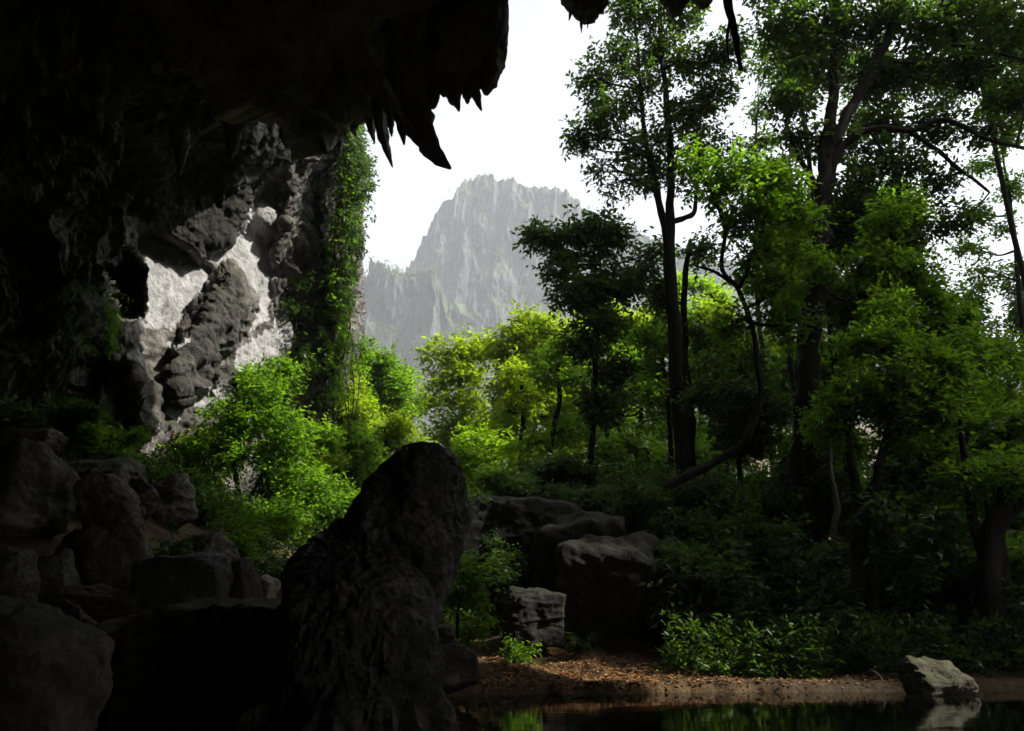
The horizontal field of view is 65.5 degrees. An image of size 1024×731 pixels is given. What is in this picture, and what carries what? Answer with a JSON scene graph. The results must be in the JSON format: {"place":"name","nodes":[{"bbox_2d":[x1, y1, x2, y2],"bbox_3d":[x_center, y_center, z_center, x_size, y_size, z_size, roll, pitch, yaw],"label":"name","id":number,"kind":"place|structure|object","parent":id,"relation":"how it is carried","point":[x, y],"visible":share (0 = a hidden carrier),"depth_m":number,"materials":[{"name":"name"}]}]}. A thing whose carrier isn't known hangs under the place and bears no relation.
{"place":"outdoors","nodes":[
{"label":"outdoors","id":0,"kind":"place"},
{"bbox_2d":[0,0,367,533],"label":"cave wall","id":1,"kind":"structure","parent":0,"point":[207,254],"depth_m":32.42,"materials":[{"name":"stone"}]},
{"bbox_2d":[25,277,124,387],"bbox_3d":[-16.433,-1.016,31.386,2.726,4.726,5.723,0,-18,0],"label":"hanging fern","id":2,"kind":"object","parent":1,"relation":"attached to","point":[66,296],"visible":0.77,"depth_m":29.76,"materials":[{"name":"green plant"}]},
{"bbox_2d":[77,285,133,381],"bbox_3d":[-16.902,-1.153,33.571,1.519,4.891,7.904,7,-19,-21],"label":"hanging fern","id":3,"kind":"object","parent":1,"relation":"attached to","point":[112,315],"visible":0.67,"depth_m":31.22,"materials":[{"name":"green plant"}]},
{"bbox_2d":[280,270,354,454],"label":"ivy","id":4,"kind":"object","parent":1,"relation":"attached to","point":[315,369],"visible":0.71,"depth_m":41.55,"materials":[{"name":"green plant"}]},
{"bbox_2d":[310,123,374,481],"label":"ivy","id":5,"kind":"object","parent":1,"relation":"attached to","point":[337,394],"visible":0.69,"depth_m":42.41,"materials":[{"name":"green plant"}]},
{"bbox_2d":[323,125,380,317],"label":"hanging creeper","id":6,"kind":"object","parent":1,"relation":"hanging from","point":[356,147],"visible":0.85,"depth_m":43.68,"materials":[{"name":"green plant"}]},
{"bbox_2d":[148,0,442,161],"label":"cave ceiling","id":7,"kind":"structure","parent":0,"point":[307,76],"depth_m":26.27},
{"bbox_2d":[169,124,189,175],"bbox_3d":[-11.335,-7.238,27.012,0.746,1.846,0.722,0,-18,0],"label":"stalactite","id":8,"kind":"object","parent":7,"relation":"hanging from","point":[179,141],"visible":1,"depth_m":26.88},
{"bbox_2d":[371,97,392,167],"bbox_3d":[-4.792,-8.683,29.033,1.053,3.366,0.663,0,-18,0],"label":"stalactite","id":9,"kind":"object","parent":7,"relation":"hanging from","point":[380,121],"visible":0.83,"depth_m":28.84},
{"bbox_2d":[378,0,508,169],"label":"rock curtain","id":10,"kind":"object","parent":7,"relation":"hanging from","point":[452,51],"visible":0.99,"depth_m":26.62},
{"bbox_2d":[560,0,608,32],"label":"hanging rock","id":11,"kind":"object","parent":7,"relation":"hanging from","point":[586,12],"visible":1,"depth_m":29.21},
{"bbox_2d":[0,424,1023,697],"bbox_3d":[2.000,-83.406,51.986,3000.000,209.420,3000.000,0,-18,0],"label":"ground","id":12,"kind":"structure","parent":0,"point":[1000,680],"depth_m":21.93,"materials":[{"name":"soil"}]},
{"bbox_2d":[0,547,40,601],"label":"boulder","id":13,"kind":"object","parent":12,"relation":"on","point":[20,579],"visible":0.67,"depth_m":13.37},
{"bbox_2d":[0,391,54,429],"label":"shrub","id":14,"kind":"object","parent":12,"relation":"on","point":[7,418],"visible":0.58,"depth_m":24.82,"materials":[{"name":"green plant"}]},
{"bbox_2d":[0,427,69,457],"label":"boulder","id":15,"kind":"object","parent":12,"relation":"on","point":[56,441],"visible":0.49,"depth_m":22.95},
{"bbox_2d":[0,438,79,538],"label":"boulder","id":16,"kind":"object","parent":12,"relation":"on","point":[38,480],"visible":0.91,"depth_m":17.43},
{"bbox_2d":[0,595,114,730],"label":"boulder","id":17,"kind":"object","parent":12,"relation":"on","point":[56,673],"visible":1,"depth_m":5.64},
{"bbox_2d":[36,548,80,606],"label":"boulder","id":18,"kind":"object","parent":12,"relation":"on","point":[59,573],"visible":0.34,"depth_m":14.74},
{"bbox_2d":[37,392,110,457],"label":"shrub","id":19,"kind":"object","parent":12,"relation":"on","point":[74,412],"visible":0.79,"depth_m":25.05,"materials":[{"name":"green plant"}]},
{"bbox_2d":[53,583,140,623],"bbox_3d":[-7.191,4.345,13.798,1.390,1.116,1.182,6,-19,-18],"label":"boulder","id":20,"kind":"object","parent":12,"relation":"on","point":[99,603],"visible":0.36,"depth_m":13.45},
{"bbox_2d":[66,457,147,483],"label":"boulder","id":21,"kind":"object","parent":12,"relation":"on","point":[126,469],"visible":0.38,"depth_m":21.72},
{"bbox_2d":[63,421,155,459],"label":"shrub","id":22,"kind":"object","parent":12,"relation":"on","point":[102,446],"visible":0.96,"depth_m":24.12,"materials":[{"name":"green plant"}]},
{"bbox_2d":[72,474,153,589],"bbox_3d":[-8.156,4.039,16.539,2.269,3.696,1.175,0,-18,0],"label":"boulder","id":23,"kind":"object","parent":12,"relation":"on","point":[110,543],"visible":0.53,"depth_m":16.39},
{"bbox_2d":[128,477,158,519],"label":"boulder","id":24,"kind":"object","parent":12,"relation":"on","point":[147,493],"visible":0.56,"depth_m":20.75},
{"bbox_2d":[151,472,198,529],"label":"boulder","id":25,"kind":"object","parent":12,"relation":"on","point":[174,492],"visible":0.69,"depth_m":23.52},
{"bbox_2d":[130,552,233,613],"bbox_3d":[-5.923,4.093,14.435,1.705,1.313,1.374,0,-18,0],"label":"boulder","id":26,"kind":"object","parent":12,"relation":"on","point":[158,581],"visible":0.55,"depth_m":13.91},
{"bbox_2d":[157,423,244,489],"bbox_3d":[-14.159,5.590,34.059,4.996,6.563,3.212,5,-19,-16],"label":"shrub","id":27,"kind":"object","parent":12,"relation":"on","point":[178,444],"visible":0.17,"depth_m":34.17,"materials":[{"name":"green plant"}]},
{"bbox_2d":[169,533,239,560],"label":"boulder","id":28,"kind":"object","parent":12,"relation":"on","point":[214,543],"visible":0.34,"depth_m":20.31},
{"bbox_2d":[229,557,262,598],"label":"boulder","id":29,"kind":"object","parent":12,"relation":"on","point":[246,583],"visible":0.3,"depth_m":14.62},
{"bbox_2d":[229,349,310,502],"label":"leafy tree","id":30,"kind":"object","parent":12,"relation":"on","point":[290,371],"visible":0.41,"depth_m":38.53,"materials":[{"name":"green plant"}]},
{"bbox_2d":[228,492,311,538],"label":"shrub","id":31,"kind":"object","parent":12,"relation":"on","point":[287,516],"visible":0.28,"depth_m":30.17,"materials":[{"name":"green plant"}]},
{"bbox_2d":[184,360,356,537],"bbox_3d":[-10.195,4.234,33.816,7.679,8.897,4.033,0,-18,0],"label":"forked tree","id":32,"kind":"object","parent":12,"relation":"on","point":[238,425],"visible":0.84,"depth_m":33.27,"materials":[{"name":"green plant"}]},
{"bbox_2d":[270,407,354,495],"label":"leafy tree","id":33,"kind":"object","parent":12,"relation":"on","point":[329,438],"visible":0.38,"depth_m":38.02,"materials":[{"name":"green plant"}]},
{"bbox_2d":[267,465,360,532],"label":"leafy tree","id":34,"kind":"object","parent":12,"relation":"on","point":[337,508],"visible":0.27,"depth_m":35.49,"materials":[{"name":"green plant"}]},
{"bbox_2d":[325,364,383,428],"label":"leafy tree","id":35,"kind":"object","parent":12,"relation":"on","point":[365,407],"visible":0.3,"depth_m":44.74,"materials":[{"name":"green plant"}]},
{"bbox_2d":[326,418,389,508],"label":"leafy tree","id":36,"kind":"object","parent":12,"relation":"on","point":[365,454],"visible":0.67,"depth_m":41.55,"materials":[{"name":"green plant"}]},
{"bbox_2d":[362,340,416,414],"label":"leafy tree","id":37,"kind":"object","parent":12,"relation":"on","point":[394,388],"visible":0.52,"depth_m":51.82,"materials":[{"name":"green plant"}]},
{"bbox_2d":[347,405,440,476],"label":"leafy tree","id":38,"kind":"object","parent":12,"relation":"on","point":[395,430],"visible":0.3,"depth_m":46.85,"materials":[{"name":"green plant"}]},
{"bbox_2d":[374,362,429,443],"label":"leafy tree","id":39,"kind":"object","parent":12,"relation":"on","point":[411,407],"visible":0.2,"depth_m":55.28,"materials":[{"name":"green plant"}]},
{"bbox_2d":[410,323,512,490],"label":"bright tree","id":40,"kind":"object","parent":12,"relation":"on","point":[459,372],"visible":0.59,"depth_m":59.87,"materials":[{"name":"green plant"}]},
{"bbox_2d":[442,643,480,693],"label":"boulder","id":41,"kind":"object","parent":12,"relation":"on","point":[461,665],"visible":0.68,"depth_m":18.79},
{"bbox_2d":[438,603,506,650],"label":"shrub","id":42,"kind":"object","parent":12,"relation":"on","point":[468,634],"visible":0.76,"depth_m":22.80,"materials":[{"name":"green plant"}]},
{"bbox_2d":[442,549,511,641],"bbox_3d":[-1.236,7.114,22.666,2.487,3.708,2.380,0,-18,0],"label":"shrub","id":43,"kind":"object","parent":12,"relation":"on","point":[473,590],"visible":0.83,"depth_m":22.58,"materials":[{"name":"green plant"}]},
{"bbox_2d":[450,419,545,495],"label":"shrub","id":44,"kind":"object","parent":12,"relation":"on","point":[476,450],"visible":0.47,"depth_m":50.39,"materials":[{"name":"green plant"}]},
{"bbox_2d":[475,528,532,625],"bbox_3d":[-0.407,7.549,28.146,2.098,3.700,2.504,-11,-21,30],"label":"shrub","id":45,"kind":"object","parent":12,"relation":"on","point":[515,569],"visible":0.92,"depth_m":28.26,"materials":[{"name":"green plant"}]},
{"bbox_2d":[466,462,544,506],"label":"shrub","id":46,"kind":"object","parent":12,"relation":"on","point":[486,478],"visible":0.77,"depth_m":31.75,"materials":[{"name":"green plant"}]},
{"bbox_2d":[0,384,1023,679],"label":"undergrowth","id":47,"kind":"object","parent":12,"relation":"on","point":[762,658],"visible":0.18,"depth_m":23.14,"materials":[{"name":"green plant"}]},
{"bbox_2d":[493,634,541,665],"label":"shrub","id":48,"kind":"object","parent":12,"relation":"on","point":[516,657],"visible":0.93,"depth_m":23.16,"materials":[{"name":"green plant"}]},
{"bbox_2d":[455,494,580,588],"bbox_3d":[0.315,6.937,30.959,5.117,4.138,3.607,0,-18,0],"label":"boulder","id":49,"kind":"object","parent":12,"relation":"on","point":[522,521],"visible":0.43,"depth_m":29.85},
{"bbox_2d":[483,346,562,474],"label":"slim tree","id":50,"kind":"object","parent":12,"relation":"on","point":[522,408],"visible":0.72,"depth_m":48.35,"materials":[{"name":"green plant"}]},
{"bbox_2d":[462,298,592,472],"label":"bright tree","id":51,"kind":"object","parent":12,"relation":"on","point":[524,336],"visible":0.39,"depth_m":55.82,"materials":[{"name":"green plant"}]},
{"bbox_2d":[500,586,565,648],"bbox_3d":[0.671,8.142,25.781,1.976,1.948,1.726,2,-18,-8],"label":"boulder","id":52,"kind":"object","parent":12,"relation":"on","point":[533,615],"visible":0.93,"depth_m":25.12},
{"bbox_2d":[505,318,606,462],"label":"slim tree","id":53,"kind":"object","parent":12,"relation":"on","point":[548,375],"visible":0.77,"depth_m":45.30,"materials":[{"name":"green plant"}]},
{"bbox_2d":[513,444,609,498],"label":"shrub","id":54,"kind":"object","parent":12,"relation":"on","point":[563,467],"visible":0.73,"depth_m":35.45,"materials":[{"name":"green plant"}]},
{"bbox_2d":[530,510,626,591],"bbox_3d":[2.514,7.575,29.396,3.759,4.424,3.780,0,-18,0],"label":"boulder","id":55,"kind":"object","parent":12,"relation":"on","point":[549,538],"visible":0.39,"depth_m":28.11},
{"bbox_2d":[562,466,675,525],"bbox_3d":[4.011,6.289,30.539,4.649,4.728,2.210,-12,-21,32],"label":"shrub","id":56,"kind":"object","parent":55,"relation":"on","point":[656,499],"visible":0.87,"depth_m":30.35,"materials":[{"name":"green plant"}]},
{"bbox_2d":[510,200,680,489],"bbox_3d":[4.237,0.136,38.800,8.812,18.231,4.080,0,-18,0],"label":"dark tree","id":57,"kind":"object","parent":12,"relation":"on","point":[602,287],"visible":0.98,"depth_m":39.51,"materials":[{"name":"green plant"}]},
{"bbox_2d":[554,530,686,641],"bbox_3d":[4.072,7.878,27.734,4.980,4.111,3.592,-5,-18,14],"label":"boulder","id":58,"kind":"object","parent":12,"relation":"on","point":[598,580],"visible":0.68,"depth_m":26.57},
{"bbox_2d":[585,453,674,531],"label":"shrub","id":59,"kind":"object","parent":12,"relation":"on","point":[622,472],"visible":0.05,"depth_m":40.40,"materials":[{"name":"green plant"}]},
{"bbox_2d":[584,341,697,463],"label":"leafy tree","id":60,"kind":"object","parent":12,"relation":"on","point":[653,418],"visible":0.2,"depth_m":57.27,"materials":[{"name":"green plant"}]},
{"bbox_2d":[579,421,720,487],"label":"leafy tree","id":61,"kind":"object","parent":12,"relation":"on","point":[621,449],"visible":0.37,"depth_m":45.91,"materials":[{"name":"green plant"}]},
{"bbox_2d":[558,0,758,484],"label":"tall tree","id":62,"kind":"object","parent":12,"relation":"on","point":[599,119],"visible":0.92,"depth_m":41.81,"materials":[{"name":"green plant"}]},
{"bbox_2d":[619,310,713,472],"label":"leafy tree","id":63,"kind":"object","parent":12,"relation":"on","point":[655,380],"visible":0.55,"depth_m":44.90,"materials":[{"name":"green plant"}]},
{"bbox_2d":[448,617,899,694],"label":"leaf litter","id":64,"kind":"object","parent":12,"relation":"on","point":[597,680],"visible":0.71,"depth_m":22.17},
{"bbox_2d":[726,577,801,656],"bbox_3d":[8.436,8.767,26.659,3.666,3.180,3.491,0,-18,0],"label":"shrub","id":65,"kind":"object","parent":64,"relation":"on","point":[771,595],"visible":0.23,"depth_m":25.89,"materials":[{"name":"green plant"}]},
{"bbox_2d":[628,224,736,467],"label":"straight tree","id":66,"kind":"object","parent":12,"relation":"on","point":[698,334],"visible":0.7,"depth_m":40.88,"materials":[{"name":"green plant"}]},
{"bbox_2d":[641,270,740,421],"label":"leafy tree","id":67,"kind":"object","parent":12,"relation":"on","point":[706,286],"visible":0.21,"depth_m":69.17,"materials":[{"name":"green plant"}]},
{"bbox_2d":[645,501,737,555],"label":"shrub","id":68,"kind":"object","parent":12,"relation":"on","point":[685,530],"visible":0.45,"depth_m":30.19,"materials":[{"name":"green plant"}]},
{"bbox_2d":[644,460,766,539],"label":"leafy tree","id":69,"kind":"object","parent":12,"relation":"on","point":[688,493],"visible":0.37,"depth_m":32.16,"materials":[{"name":"green plant"}]},
{"bbox_2d":[638,526,775,651],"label":"leafy tree","id":70,"kind":"object","parent":12,"relation":"on","point":[721,587],"visible":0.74,"depth_m":25.46,"materials":[{"name":"green plant"}]},
{"bbox_2d":[665,406,789,476],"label":"leafy tree","id":71,"kind":"object","parent":12,"relation":"on","point":[702,429],"visible":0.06,"depth_m":50.90,"materials":[{"name":"green plant"}]},
{"bbox_2d":[682,289,782,388],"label":"leafy tree","id":72,"kind":"object","parent":12,"relation":"on","point":[730,353],"visible":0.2,"depth_m":59.06,"materials":[{"name":"green plant"}]},
{"bbox_2d":[669,338,796,492],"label":"leafy tree","id":73,"kind":"object","parent":12,"relation":"on","point":[722,397],"visible":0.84,"depth_m":36.29,"materials":[{"name":"green plant"}]},
{"bbox_2d":[632,132,854,532],"bbox_3d":[9.642,-0.958,32.587,10.028,20.032,4.362,0,-18,0],"label":"leaning tree","id":74,"kind":"object","parent":12,"relation":"on","point":[771,212],"visible":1,"depth_m":33.79,"materials":[{"name":"green plant"}]},
{"bbox_2d":[727,43,783,476],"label":"airy tree","id":75,"kind":"object","parent":12,"relation":"on","point":[754,111],"visible":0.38,"depth_m":55.39,"materials":[{"name":"green plant"}]},
{"bbox_2d":[709,493,829,605],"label":"leafy tree","id":76,"kind":"object","parent":12,"relation":"on","point":[773,536],"visible":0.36,"depth_m":27.99,"materials":[{"name":"green plant"}]},
{"bbox_2d":[750,340,843,433],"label":"leafy tree","id":77,"kind":"object","parent":12,"relation":"on","point":[782,369],"visible":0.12,"depth_m":52.20,"materials":[{"name":"green plant"}]},
{"bbox_2d":[743,22,860,386],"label":"leafy tree","id":78,"kind":"object","parent":12,"relation":"on","point":[809,162],"visible":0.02,"depth_m":45.23,"materials":[{"name":"green plant"}]},
{"bbox_2d":[754,434,859,546],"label":"leafy tree","id":79,"kind":"object","parent":12,"relation":"on","point":[820,494],"visible":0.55,"depth_m":32.52,"materials":[{"name":"green plant"}]},
{"bbox_2d":[769,246,869,496],"bbox_3d":[16.555,2.856,38.402,5.977,18.883,7.658,-15,-23,39],"label":"leafy tree","id":80,"kind":"object","parent":12,"relation":"on","point":[840,286],"visible":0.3,"depth_m":38.59,"materials":[{"name":"green plant"}]},
{"bbox_2d":[754,529,891,658],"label":"leafy tree","id":81,"kind":"object","parent":12,"relation":"on","point":[835,594],"visible":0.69,"depth_m":25.54,"materials":[{"name":"green plant"}]},
{"bbox_2d":[774,316,877,490],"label":"leafy tree","id":82,"kind":"object","parent":12,"relation":"on","point":[823,347],"visible":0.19,"depth_m":51.03,"materials":[{"name":"green plant"}]},
{"bbox_2d":[790,368,878,575],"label":"pale trunk tree","id":83,"kind":"object","parent":12,"relation":"on","point":[859,450],"visible":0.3,"depth_m":31.69,"materials":[{"name":"green plant"}]},
{"bbox_2d":[736,0,1023,555],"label":"broad tree","id":84,"kind":"object","parent":12,"relation":"on","point":[831,146],"visible":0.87,"depth_m":38.39,"materials":[{"name":"green plant"}]},
{"bbox_2d":[796,269,985,664],"bbox_3d":[13.174,3.096,26.569,6.634,13.697,4.266,0,-18,0],"label":"forked tree","id":85,"kind":"object","parent":12,"relation":"on","point":[898,354],"visible":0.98,"depth_m":26.88,"materials":[{"name":"green plant"}]},
{"bbox_2d":[817,31,972,251],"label":"leafy tree","id":86,"kind":"object","parent":12,"relation":"on","point":[862,107],"visible":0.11,"depth_m":45.82,"materials":[{"name":"green plant"}]},
{"bbox_2d":[832,182,970,510],"bbox_3d":[16.056,1.469,30.940,5.054,18.546,3.331,0,-18,0],"label":"slender tree","id":87,"kind":"object","parent":12,"relation":"on","point":[896,266],"visible":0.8,"depth_m":32.58,"materials":[{"name":"green plant"}]},
{"bbox_2d":[831,471,984,643],"bbox_3d":[13.092,6.657,25.897,4.432,6.050,5.938,-9,-20,27],"label":"leafy tree","id":88,"kind":"object","parent":12,"relation":"on","point":[883,518],"visible":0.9,"depth_m":24.79,"materials":[{"name":"green plant"}]},
{"bbox_2d":[836,262,998,490],"bbox_3d":[19.038,3.078,35.817,7.394,17.314,6.620,0,-18,0],"label":"leafy tree","id":89,"kind":"object","parent":12,"relation":"on","point":[966,315],"visible":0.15,"depth_m":35.70,"materials":[{"name":"green plant"}]},
{"bbox_2d":[858,422,996,520],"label":"leafy tree","id":90,"kind":"object","parent":12,"relation":"on","point":[904,471],"visible":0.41,"depth_m":29.48,"materials":[{"name":"green plant"}]},
{"bbox_2d":[878,581,977,641],"bbox_3d":[14.135,8.608,26.453,4.418,2.756,3.156,-5,-18,15],"label":"shrub","id":91,"kind":"object","parent":12,"relation":"on","point":[966,616],"visible":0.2,"depth_m":26.08,"materials":[{"name":"green plant"}]},
{"bbox_2d":[869,502,1014,616],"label":"leafy tree","id":92,"kind":"object","parent":12,"relation":"on","point":[967,539],"visible":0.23,"depth_m":26.33,"materials":[{"name":"green plant"}]},
{"bbox_2d":[900,308,1023,509],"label":"leafy tree","id":93,"kind":"object","parent":12,"relation":"on","point":[995,353],"visible":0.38,"depth_m":32.67,"materials":[{"name":"green plant"}]},
{"bbox_2d":[901,419,1023,671],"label":"broken tree","id":94,"kind":"object","parent":12,"relation":"on","point":[994,560],"visible":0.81,"depth_m":24.60,"materials":[{"name":"green plant"}]},
{"bbox_2d":[926,265,1005,336],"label":"leafy tree","id":95,"kind":"object","parent":12,"relation":"on","point":[972,295],"visible":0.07,"depth_m":50.28,"materials":[{"name":"green plant"}]},
{"bbox_2d":[925,0,1023,290],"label":"leafy tree","id":96,"kind":"object","parent":12,"relation":"on","point":[1014,238],"depth_m":44.87,"materials":[{"name":"green plant"}]},
{"bbox_2d":[926,382,1023,505],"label":"leafy tree","id":97,"kind":"object","parent":12,"relation":"on","point":[988,428],"visible":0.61,"depth_m":29.10,"materials":[{"name":"green plant"}]},
{"bbox_2d":[943,66,1023,394],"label":"edge tree","id":98,"kind":"object","parent":12,"relation":"on","point":[1014,187],"visible":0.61,"depth_m":51.09,"materials":[{"name":"green plant"}]},
{"bbox_2d":[943,528,1023,625],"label":"leafy tree","id":99,"kind":"object","parent":12,"relation":"on","point":[1018,588],"visible":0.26,"depth_m":25.39,"materials":[{"name":"green plant"}]},
{"bbox_2d":[975,361,1023,450],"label":"leafy tree","id":100,"kind":"object","parent":12,"relation":"on","point":[1008,386],"visible":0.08,"depth_m":41.96,"materials":[{"name":"green plant"}]},
{"bbox_2d":[991,255,1023,341],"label":"leafy tree","id":101,"kind":"object","parent":12,"relation":"on","point":[1014,321],"visible":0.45,"depth_m":54.00,"materials":[{"name":"green plant"}]},
{"bbox_2d":[362,257,705,436],"bbox_3d":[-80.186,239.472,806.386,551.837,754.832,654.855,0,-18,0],"label":"mountain ridge","id":102,"kind":"structure","parent":0,"point":[417,304],"depth_m":830.93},
{"bbox_2d":[362,0,1023,350],"label":"sky","id":103,"kind":"structure","parent":0,"point":[516,133],"materials":[{"name":"white"}]},
{"bbox_2d":[406,173,1020,428],"bbox_3d":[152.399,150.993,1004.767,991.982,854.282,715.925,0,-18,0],"label":"mountain","id":104,"kind":"structure","parent":0,"point":[459,242],"depth_m":1042.11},
{"bbox_2d":[362,174,1011,428],"bbox_3d":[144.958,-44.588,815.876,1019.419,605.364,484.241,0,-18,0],"label":"mountain scrub","id":105,"kind":"object","parent":104,"relation":"on","point":[382,334],"visible":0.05,"depth_m":836.01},
{"bbox_2d":[446,691,1023,730],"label":"river water","id":106,"kind":"structure","parent":0,"point":[822,711],"depth_m":16.46,"materials":[{"name":"black liquid"}]},
{"bbox_2d":[94,597,280,730],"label":"ledge rock","id":107,"kind":"object","parent":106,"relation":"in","point":[202,664],"visible":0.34,"depth_m":9.64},
{"bbox_2d":[235,441,471,730],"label":"leaning rock","id":108,"kind":"object","parent":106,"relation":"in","point":[368,579],"visible":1,"depth_m":8.43,"materials":[{"name":"stone"}]},
{"bbox_2d":[897,655,978,695],"bbox_3d":[11.094,8.238,20.758,1.681,1.256,1.391,3,-18,-11],"label":"boulder","id":109,"kind":"object","parent":106,"relation":"in","point":[924,676],"visible":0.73,"depth_m":20.45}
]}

